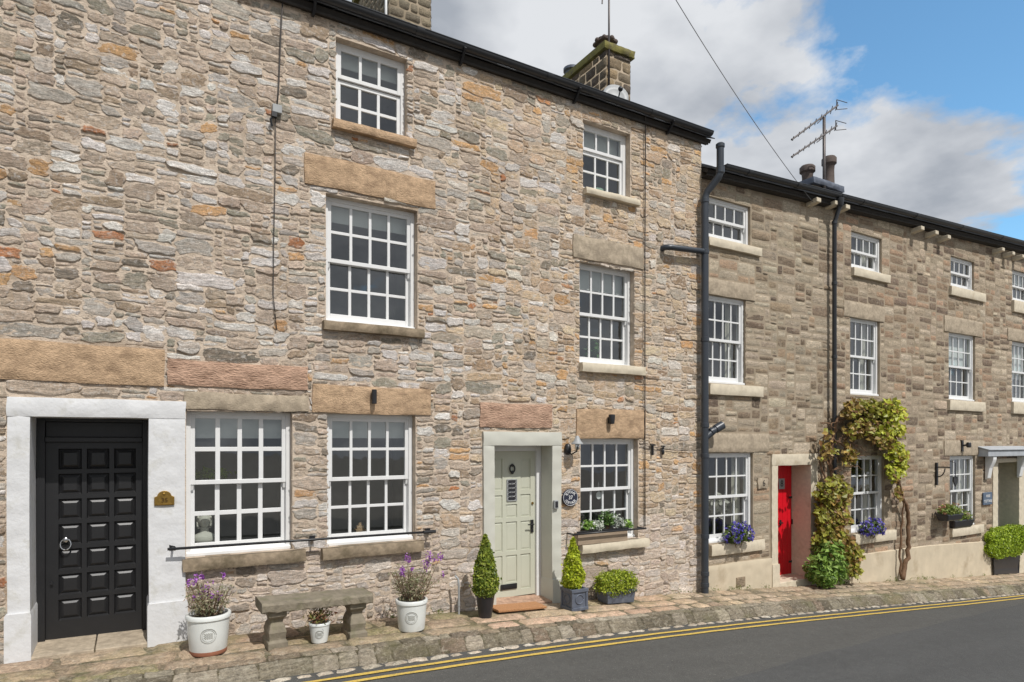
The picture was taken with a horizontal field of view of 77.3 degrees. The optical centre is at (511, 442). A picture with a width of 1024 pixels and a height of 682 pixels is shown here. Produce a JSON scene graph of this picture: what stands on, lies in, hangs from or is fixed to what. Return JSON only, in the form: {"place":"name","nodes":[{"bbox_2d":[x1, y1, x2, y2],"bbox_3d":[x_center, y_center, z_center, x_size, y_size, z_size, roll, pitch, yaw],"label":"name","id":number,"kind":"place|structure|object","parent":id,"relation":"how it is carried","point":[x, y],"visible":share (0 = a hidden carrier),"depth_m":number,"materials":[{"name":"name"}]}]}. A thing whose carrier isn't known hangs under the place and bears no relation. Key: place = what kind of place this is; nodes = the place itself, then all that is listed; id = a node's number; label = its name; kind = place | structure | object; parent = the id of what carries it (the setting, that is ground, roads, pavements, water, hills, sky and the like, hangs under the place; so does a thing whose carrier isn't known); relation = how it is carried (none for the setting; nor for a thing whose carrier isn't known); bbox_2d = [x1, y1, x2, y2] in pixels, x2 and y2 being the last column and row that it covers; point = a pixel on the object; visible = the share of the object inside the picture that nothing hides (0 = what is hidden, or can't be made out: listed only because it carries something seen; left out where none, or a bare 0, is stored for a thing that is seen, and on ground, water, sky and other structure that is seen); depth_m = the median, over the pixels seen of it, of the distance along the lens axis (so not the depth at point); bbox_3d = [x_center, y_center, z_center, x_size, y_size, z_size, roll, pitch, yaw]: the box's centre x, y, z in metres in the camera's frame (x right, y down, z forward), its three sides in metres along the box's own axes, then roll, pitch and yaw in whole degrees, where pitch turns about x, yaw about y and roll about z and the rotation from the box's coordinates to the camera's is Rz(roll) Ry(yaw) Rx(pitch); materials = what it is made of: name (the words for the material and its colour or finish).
{"place":"outdoors","nodes":[
{"label":"outdoors","id":0,"kind":"place"},
{"bbox_2d":[0,573,1023,681],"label":"pavement","id":1,"kind":"structure","parent":0,"point":[109,664],"depth_m":7.34,"materials":[{"name":"stone"}]},
{"bbox_2d":[185,607,230,656],"bbox_3d":[-2.969,1.850,6.259,0.411,0.383,0.411,0,0,-31],"label":"plant pot","id":2,"kind":"object","parent":1,"relation":"on","point":[208,636],"visible":0.91,"depth_m":6.11,"materials":[{"name":"ceramic"}]},
{"bbox_2d":[182,572,233,616],"bbox_3d":[-2.952,1.518,6.260,0.496,0.541,0.458,0,0,-31],"label":"wallflower","id":3,"kind":"object","parent":2,"relation":"in","point":[206,607],"visible":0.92,"depth_m":6.21,"materials":[{"name":"purple plant"}]},
{"bbox_2d":[255,587,372,650],"bbox_3d":[-2.074,1.841,6.747,1.126,0.520,0.420,0,0,-31],"label":"stone bench","id":4,"kind":"object","parent":1,"relation":"on","point":[275,609],"visible":1,"depth_m":6.62,"materials":[{"name":"beige stone"}]},
{"bbox_2d":[308,619,330,643],"bbox_3d":[-2.011,1.967,6.688,0.222,0.210,0.222,0,0,-31],"label":"plant pot","id":5,"kind":"object","parent":1,"relation":"on","point":[319,631],"visible":0.91,"depth_m":6.61,"materials":[{"name":"ceramic"}]},
{"bbox_2d":[303,607,337,624],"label":"bronze plant","id":6,"kind":"object","parent":5,"relation":"in","point":[324,616],"visible":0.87,"depth_m":6.68,"materials":[{"name":"brown plant"}]},
{"bbox_2d":[395,596,427,631],"bbox_3d":[-1.143,1.941,7.279,0.366,0.341,0.366,0,0,-31],"label":"plant pot","id":7,"kind":"object","parent":1,"relation":"on","point":[411,616],"visible":0.94,"depth_m":7.14,"materials":[{"name":"ceramic"}]},
{"bbox_2d":[388,551,444,601],"bbox_3d":[-1.103,1.568,7.346,0.525,0.669,0.603,0,0,31],"label":"wallflower","id":8,"kind":"object","parent":7,"relation":"in","point":[414,594],"visible":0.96,"depth_m":7.27,"materials":[{"name":"purple plant"}]},
{"bbox_2d":[454,575,459,613],"bbox_3d":[-0.685,1.917,8.035,0.074,0.511,0.040,0,0,33],"label":"standpipe","id":9,"kind":"object","parent":1,"relation":"on","point":[458,602],"visible":0.87,"depth_m":8.01,"materials":[{"name":"grey plastic"}]},
{"bbox_2d":[476,595,494,618],"bbox_3d":[-0.331,1.994,7.921,0.249,0.329,0.249,0,0,-31],"label":"planter","id":10,"kind":"object","parent":1,"relation":"on","point":[485,607],"visible":0.62,"depth_m":7.84,"materials":[{"name":"plastic"}]},
{"bbox_2d":[469,533,501,598],"bbox_3d":[-0.326,1.512,7.933,0.396,0.793,0.374,0,0,-31],"label":"conical shrub","id":11,"kind":"object","parent":10,"relation":"in","point":[485,579],"visible":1,"depth_m":7.83,"materials":[{"name":"green plant"}]},
{"bbox_2d":[493,601,546,612],"bbox_3d":[0.075,2.165,8.451,0.737,0.074,0.285,0,0,-31],"label":"doormat","id":12,"kind":"object","parent":1,"relation":"on","point":[510,607],"visible":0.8,"depth_m":8.40,"materials":[{"name":"orange fabric"}]},
{"bbox_2d":[560,586,588,610],"bbox_3d":[0.838,2.085,8.610,0.275,0.289,0.275,0,0,-31],"label":"planter","id":13,"kind":"object","parent":1,"relation":"on","point":[575,599],"visible":0.88,"depth_m":8.52,"materials":[{"name":"metal"}]},
{"bbox_2d":[559,537,585,589],"bbox_3d":[0.816,1.624,8.588,0.345,0.733,0.352,0,0,16],"label":"conical shrub","id":14,"kind":"object","parent":13,"relation":"on","point":[569,578],"visible":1,"depth_m":8.52,"materials":[{"name":"green plant"}]},
{"bbox_2d":[595,587,636,603],"bbox_3d":[1.492,2.190,9.180,0.547,0.209,0.284,0,0,-31],"label":"planter","id":15,"kind":"object","parent":1,"relation":"on","point":[607,598],"visible":0.77,"depth_m":9.07,"materials":[{"name":"grey stone"}]},
{"bbox_2d":[592,569,639,597],"bbox_3d":[1.485,2.003,9.166,0.712,0.393,0.452,0,0,-31],"label":"box shrub","id":16,"kind":"object","parent":15,"relation":"in","point":[613,578],"visible":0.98,"depth_m":9.05,"materials":[{"name":"green plant"}]},
{"bbox_2d":[305,573,984,626],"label":"weeds","id":17,"kind":"object","parent":1,"relation":"on","point":[738,587],"visible":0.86,"depth_m":10.83,"materials":[{"name":"green plant"}]},
{"bbox_2d":[802,538,849,588],"bbox_3d":[5.734,2.258,11.654,1.010,1.082,0.741,0,0,-31],"label":"leafy shrub","id":18,"kind":"object","parent":1,"relation":"on","point":[826,570],"visible":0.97,"depth_m":11.49,"materials":[{"name":"green plant"}]},
{"bbox_2d":[811,396,910,581],"bbox_3d":[6.829,0.963,12.417,3.836,3.774,0.726,0,0,-31],"label":"climbing vine","id":19,"kind":"object","parent":1,"relation":"on","point":[832,496],"visible":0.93,"depth_m":12.11,"materials":[{"name":"green plant"}]},
{"bbox_2d":[991,553,1019,574],"bbox_3d":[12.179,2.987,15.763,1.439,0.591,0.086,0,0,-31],"label":"planter","id":20,"kind":"object","parent":1,"relation":"on","point":[1007,565],"visible":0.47,"depth_m":15.76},
{"bbox_2d":[983,523,1023,559],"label":"box shrub","id":21,"kind":"object","parent":20,"relation":"in","point":[1008,545],"visible":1,"depth_m":15.51,"materials":[{"name":"green plant"}]},
{"bbox_2d":[256,593,1023,681],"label":"road","id":22,"kind":"structure","parent":0,"point":[715,656],"depth_m":7.29,"materials":[{"name":"grey asphalt"}]},
{"bbox_2d":[89,584,1023,681],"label":"kerb","id":23,"kind":"structure","parent":22,"relation":"on","point":[280,666],"depth_m":7.30,"materials":[{"name":"stone"}]},
{"bbox_2d":[259,593,1023,681],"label":"gutter setts","id":24,"kind":"structure","parent":22,"relation":"on","point":[392,663],"depth_m":7.38,"materials":[{"name":"grey stone"}]},
{"bbox_2d":[306,595,1023,681],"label":"road markings","id":25,"kind":"object","parent":22,"relation":"on","point":[376,677],"visible":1,"depth_m":7.54,"materials":[{"name":"yellow paint"}]},
{"bbox_2d":[717,603,1023,681],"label":"road patch","id":26,"kind":"object","parent":22,"relation":"on","point":[987,646],"visible":1,"depth_m":7.63,"materials":[{"name":"grey asphalt"}]},
{"bbox_2d":[347,0,1023,239],"label":"sky","id":27,"kind":"structure","parent":0,"point":[932,90],"materials":[{"name":"blue"}]},
{"bbox_3d":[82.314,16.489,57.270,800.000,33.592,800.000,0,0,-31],"label":"ground","id":28,"kind":"structure","parent":0,"visible":0},
{"bbox_2d":[0,0,714,663],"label":"stone house","id":29,"kind":"structure","parent":28,"relation":"on","point":[262,248],"depth_m":7.40,"materials":[{"name":"beige stone"}]},
{"bbox_2d":[46,442,141,639],"bbox_3d":[-4.307,1.003,6.618,0.837,2.019,0.130,0,0,-31],"label":"door","id":30,"kind":"structure","parent":29,"relation":"in","point":[94,489],"depth_m":6.61,"materials":[{"name":"black paint"}]},
{"bbox_2d":[154,491,173,505],"bbox_3d":[-3.524,0.559,6.488,0.180,0.148,0.023,0,0,-31],"label":"number plaque","id":31,"kind":"object","parent":29,"relation":"attached to","point":[161,498],"visible":1,"depth_m":6.48,"materials":[{"name":"gold metal"}]},
{"bbox_2d":[195,515,214,542],"bbox_3d":[-3.380,0.962,7.035,0.250,0.428,0.170,0,0,-31],"label":"bust","id":32,"kind":"object","parent":29,"relation":"on","point":[205,523],"visible":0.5,"depth_m":6.99,"materials":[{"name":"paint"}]},
{"bbox_2d":[195,466,236,479],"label":"house plant","id":33,"kind":"object","parent":29,"relation":"in","point":[204,473],"visible":0.83,"depth_m":7.35,"materials":[{"name":"green plant"}]},
{"bbox_2d":[186,411,290,556],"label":"window","id":34,"kind":"structure","parent":29,"relation":"in","point":[243,507],"depth_m":7.25,"materials":[{"name":"white paint"}]},
{"bbox_2d":[167,528,435,550],"bbox_3d":[-2.236,1.082,7.227,2.923,0.085,0.161,0,0,-31],"label":"guard rail","id":35,"kind":"object","parent":29,"relation":"attached to","point":[313,538],"visible":1,"depth_m":7.08,"materials":[{"name":"black metal"}]},
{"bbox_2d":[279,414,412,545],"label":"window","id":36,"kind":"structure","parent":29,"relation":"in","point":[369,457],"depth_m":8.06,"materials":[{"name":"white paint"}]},
{"bbox_2d":[354,522,365,531],"bbox_3d":[-1.883,1.069,7.924,0.120,0.170,0.080,0,0,-31],"label":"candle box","id":37,"kind":"object","parent":29,"relation":"on","point":[359,527],"visible":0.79,"depth_m":7.90,"materials":[{"name":"beige"}]},
{"bbox_2d":[326,196,414,328],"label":"window","id":38,"kind":"structure","parent":29,"relation":"in","point":[370,248],"depth_m":8.06,"materials":[{"name":"white paint"}]},
{"bbox_2d":[336,42,404,135],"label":"window","id":39,"kind":"structure","parent":29,"relation":"in","point":[370,88],"depth_m":7.94,"materials":[{"name":"white paint"}]},
{"bbox_2d":[371,389,376,403],"bbox_3d":[-1.637,-0.548,7.590,0.060,0.170,0.084,0,0,-31],"label":"wall light","id":40,"kind":"object","parent":29,"relation":"attached to","point":[374,396],"visible":1,"depth_m":7.55,"materials":[{"name":"black metal"}]},
{"bbox_2d":[495,451,534,597],"bbox_3d":[-0.005,1.135,8.972,0.780,2.036,0.133,0,0,-31],"label":"door","id":41,"kind":"structure","parent":29,"relation":"in","point":[514,470],"depth_m":9.01,"materials":[{"name":"green paint"}]},
{"bbox_2d":[553,500,557,508],"bbox_3d":[0.614,0.859,8.923,0.070,0.120,0.044,0,0,-31],"label":"doorbell","id":42,"kind":"object","parent":29,"relation":"attached to","point":[555,504],"visible":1,"depth_m":8.90,"materials":[{"name":"grey plastic"}]},
{"bbox_2d":[562,489,577,505],"bbox_3d":[0.825,0.775,9.081,0.270,0.250,0.027,0,0,-31],"label":"house sign","id":43,"kind":"object","parent":29,"relation":"attached to","point":[569,497],"visible":1,"depth_m":9.07,"materials":[{"name":"white ceramic"}]},
{"bbox_2d":[564,436,582,454],"bbox_3d":[0.874,0.035,9.013,0.167,0.271,0.290,0,0,-42],"label":"lantern","id":44,"kind":"object","parent":29,"relation":"attached to","point":[577,441],"visible":1,"depth_m":8.95,"materials":[{"name":"black metal"}]},
{"bbox_2d":[583,339,598,357],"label":"house plant","id":45,"kind":"object","parent":29,"relation":"in","point":[594,346],"visible":0.76,"depth_m":9.80,"materials":[{"name":"green plant"}]},
{"bbox_2d":[596,491,600,498],"bbox_3d":[1.307,0.719,9.649,0.100,0.260,0.006,0,0,-31],"label":"paper ornament","id":46,"kind":"object","parent":29,"relation":"attached to","point":[598,494],"visible":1,"depth_m":9.64,"materials":[{"name":"white paper"}]},
{"bbox_2d":[574,527,628,544],"bbox_3d":[1.287,1.357,9.380,0.938,0.197,0.198,0,0,-31],"label":"window box","id":47,"kind":"object","parent":29,"relation":"on","point":[587,539],"visible":0.72,"depth_m":9.29,"materials":[{"name":"brown wood"}]},
{"bbox_2d":[581,519,598,530],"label":"bedding plant","id":48,"kind":"object","parent":47,"relation":"in","point":[586,525],"visible":0.99,"depth_m":9.22,"materials":[{"name":"green plant"}]},
{"bbox_2d":[591,520,604,529],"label":"bedding plant","id":49,"kind":"object","parent":47,"relation":"in","point":[600,526],"visible":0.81,"depth_m":9.27,"materials":[{"name":"white plant"}]},
{"bbox_2d":[598,509,616,528],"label":"bedding plant","id":50,"kind":"object","parent":47,"relation":"on","point":[607,519],"visible":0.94,"depth_m":9.41,"materials":[{"name":"green plant"}]},
{"bbox_2d":[610,514,626,527],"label":"bedding plant","id":51,"kind":"object","parent":47,"relation":"in","point":[617,520],"visible":0.87,"depth_m":9.49,"materials":[{"name":"white plant"}]},
{"bbox_2d":[619,519,633,527],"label":"bedding plant","id":52,"kind":"object","parent":47,"relation":"in","point":[629,523],"visible":0.75,"depth_m":9.58,"materials":[{"name":"green plant"}]},
{"bbox_2d":[583,124,625,195],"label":"window","id":53,"kind":"structure","parent":29,"relation":"in","point":[600,159],"depth_m":9.76,"materials":[{"name":"white paint"}]},
{"bbox_2d":[579,263,630,365],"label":"window","id":54,"kind":"structure","parent":29,"relation":"in","point":[600,295],"depth_m":9.82,"materials":[{"name":"white paint"}]},
{"bbox_2d":[601,0,609,85],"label":"tv aerial","id":55,"kind":"object","parent":29,"relation":"attached to","point":[609,41],"visible":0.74,"depth_m":11.72,"materials":[{"name":"metal"}]},
{"bbox_2d":[567,526,645,535],"bbox_3d":[1.395,1.284,9.359,1.350,0.028,0.184,0,0,-31],"label":"guard rail","id":56,"kind":"object","parent":29,"relation":"attached to","point":[639,528],"visible":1,"depth_m":9.25,"materials":[{"name":"black metal"}]},
{"bbox_2d":[580,439,634,537],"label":"window","id":57,"kind":"structure","parent":29,"relation":"in","point":[602,461],"depth_m":10.51,"materials":[{"name":"white paint"}]},
{"bbox_2d":[608,414,614,423],"bbox_3d":[1.460,-0.347,9.400,0.100,0.140,0.119,0,0,-31],"label":"wall light","id":58,"kind":"object","parent":29,"relation":"attached to","point":[611,418],"visible":1,"depth_m":9.36,"materials":[{"name":"black metal"}]},
{"bbox_2d":[604,84,628,101],"bbox_3d":[1.836,-6.234,11.483,0.478,0.493,0.412,0,0,34],"label":"satellite dish","id":59,"kind":"object","parent":29,"relation":"attached to","point":[617,90],"visible":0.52,"depth_m":11.55,"materials":[{"name":"white metal"}]},
{"bbox_2d":[650,444,654,454],"bbox_3d":[2.170,0.106,9.878,0.084,0.171,0.038,0,0,-31],"label":"wall tie","id":60,"kind":"object","parent":29,"relation":"attached to","point":[652,449],"depth_m":9.87,"materials":[{"name":"black metal"}]},
{"bbox_2d":[660,142,847,593],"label":"stone cottage","id":61,"kind":"structure","parent":28,"relation":"on","point":[765,250],"depth_m":11.34,"materials":[{"name":"grey stone"}]},
{"bbox_2d":[709,492,735,520],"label":"house plant","id":62,"kind":"object","parent":61,"relation":"in","point":[718,506],"visible":0.66,"depth_m":11.23,"materials":[{"name":"green plant"}]},
{"bbox_2d":[709,295,744,384],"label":"window","id":63,"kind":"structure","parent":61,"relation":"in","point":[721,342],"depth_m":11.12,"materials":[{"name":"white paint"}]},
{"bbox_2d":[709,197,747,244],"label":"window","id":64,"kind":"structure","parent":61,"relation":"in","point":[723,224],"depth_m":11.15,"materials":[{"name":"white paint"}]},
{"bbox_2d":[709,453,749,542],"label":"window","id":65,"kind":"structure","parent":61,"relation":"in","point":[724,468],"depth_m":11.21,"materials":[{"name":"white paint"}]},
{"bbox_2d":[722,521,754,547],"bbox_3d":[3.807,1.541,10.768,0.678,0.456,0.420,0,0,-31],"label":"flowering plant","id":66,"kind":"object","parent":61,"relation":"on","point":[739,532],"visible":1,"depth_m":10.70,"materials":[{"name":"purple plant"}]},
{"bbox_2d":[676,0,812,201],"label":"telephone wire","id":67,"kind":"object","parent":61,"relation":"on","point":[735,93],"visible":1,"depth_m":9.87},
{"bbox_2d":[757,478,767,488],"bbox_3d":[4.411,0.710,11.252,0.268,0.192,0.052,0,0,-31],"label":"number sign","id":68,"kind":"object","parent":61,"relation":"attached to","point":[762,482],"visible":1,"depth_m":11.22,"materials":[{"name":"grey stone"}]},
{"bbox_2d":[778,465,792,574],"bbox_3d":[4.999,1.458,12.048,0.987,2.098,0.109,0,0,-31],"label":"door","id":69,"kind":"structure","parent":61,"relation":"in","point":[785,521],"depth_m":12.17,"materials":[{"name":"red paint"}]},
{"bbox_2d":[799,155,1023,583],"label":"stone cottage","id":70,"kind":"structure","parent":28,"relation":"on","point":[927,321],"depth_m":14.13,"materials":[{"name":"grey stone"}]},
{"bbox_2d":[791,100,846,188],"bbox_3d":[7.231,-6.994,15.139,2.139,2.732,0.176,0,0,-31],"label":"tv aerial","id":71,"kind":"object","parent":70,"relation":"attached to","point":[824,131],"visible":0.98,"depth_m":15.29,"materials":[{"name":"metal"}]},
{"bbox_2d":[850,318,878,395],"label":"window","id":72,"kind":"structure","parent":70,"relation":"in","point":[859,340],"depth_m":13.16,"materials":[{"name":"white paint"}]},
{"bbox_2d":[851,232,878,272],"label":"window","id":73,"kind":"structure","parent":70,"relation":"in","point":[860,249],"depth_m":13.18,"materials":[{"name":"white paint"}]},
{"bbox_2d":[851,455,881,532],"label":"window","id":74,"kind":"structure","parent":70,"relation":"in","point":[861,480],"depth_m":13.26,"materials":[{"name":"white paint"}]},
{"bbox_2d":[857,517,886,538],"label":"flowering plant","id":75,"kind":"object","parent":70,"relation":"on","point":[874,526],"visible":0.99,"depth_m":12.67,"materials":[{"name":"purple plant"}]},
{"bbox_2d":[935,463,949,484],"bbox_3d":[9.498,0.686,14.113,0.062,0.500,0.283,0,0,-33],"label":"hanging bracket","id":76,"kind":"object","parent":70,"relation":"attached to","point":[936,473],"visible":1,"depth_m":14.19,"materials":[{"name":"black metal"}]},
{"bbox_2d":[950,461,957,486],"bbox_3d":[10.086,0.703,14.642,0.200,0.586,0.133,0,0,-31],"label":"hanging heart","id":77,"kind":"object","parent":76,"relation":"hanging from","point":[955,480],"visible":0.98,"depth_m":14.59,"materials":[{"name":"black metal"}]},
{"bbox_2d":[934,513,963,521],"bbox_3d":[9.652,1.626,14.186,0.702,0.177,0.354,0,0,-31],"label":"flower basket","id":78,"kind":"object","parent":70,"relation":"attached to","point":[947,517],"visible":0.73,"depth_m":14.00,"materials":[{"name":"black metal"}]},
{"bbox_2d":[935,502,961,514],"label":"bedding plant","id":79,"kind":"object","parent":78,"relation":"in","point":[951,509],"visible":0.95,"depth_m":14.04,"materials":[{"name":"green plant"}]},
{"bbox_2d":[949,333,973,400],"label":"window","id":80,"kind":"structure","parent":70,"relation":"in","point":[957,353],"depth_m":15.16,"materials":[{"name":"white paint"}]},
{"bbox_2d":[949,518,974,527],"bbox_3d":[10.323,1.848,14.786,0.928,0.190,0.268,0,0,-31],"label":"window box","id":81,"kind":"object","parent":70,"relation":"on","point":[962,523],"visible":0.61,"depth_m":14.62,"materials":[{"name":"black plastic"}]},
{"bbox_2d":[958,509,972,520],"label":"bedding plant","id":82,"kind":"object","parent":81,"relation":"in","point":[967,515],"visible":0.3,"depth_m":14.77,"materials":[{"name":"green plant"}]},
{"bbox_2d":[951,257,972,290],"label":"window","id":83,"kind":"structure","parent":70,"relation":"in","point":[956,276],"depth_m":15.15,"materials":[{"name":"white paint"}]},
{"bbox_2d":[950,456,973,524],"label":"window","id":84,"kind":"structure","parent":70,"relation":"in","point":[956,493],"depth_m":15.19,"materials":[{"name":"white paint"}]},
{"bbox_2d":[960,440,970,450],"bbox_3d":[10.442,0.067,14.733,0.220,0.260,0.100,0,0,33],"label":"wall light","id":85,"kind":"object","parent":70,"relation":"attached to","point":[967,444],"visible":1,"depth_m":14.73,"materials":[{"name":"black metal"}]},
{"bbox_2d":[982,492,991,504],"bbox_3d":[11.430,1.336,15.384,0.440,0.300,0.036,0,0,-31],"label":"wall plaque","id":86,"kind":"object","parent":70,"relation":"attached to","point":[986,498],"depth_m":15.35,"materials":[{"name":"blue metal"}]},
{"bbox_2d":[1012,270,1023,301],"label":"window","id":87,"kind":"structure","parent":70,"relation":"in","point":[1017,277],"depth_m":16.55,"materials":[{"name":"white paint"}]},
{"bbox_2d":[1012,342,1023,401],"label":"window","id":88,"kind":"structure","parent":70,"relation":"in","point":[1017,373],"depth_m":16.60,"materials":[{"name":"white paint"}]}
]}

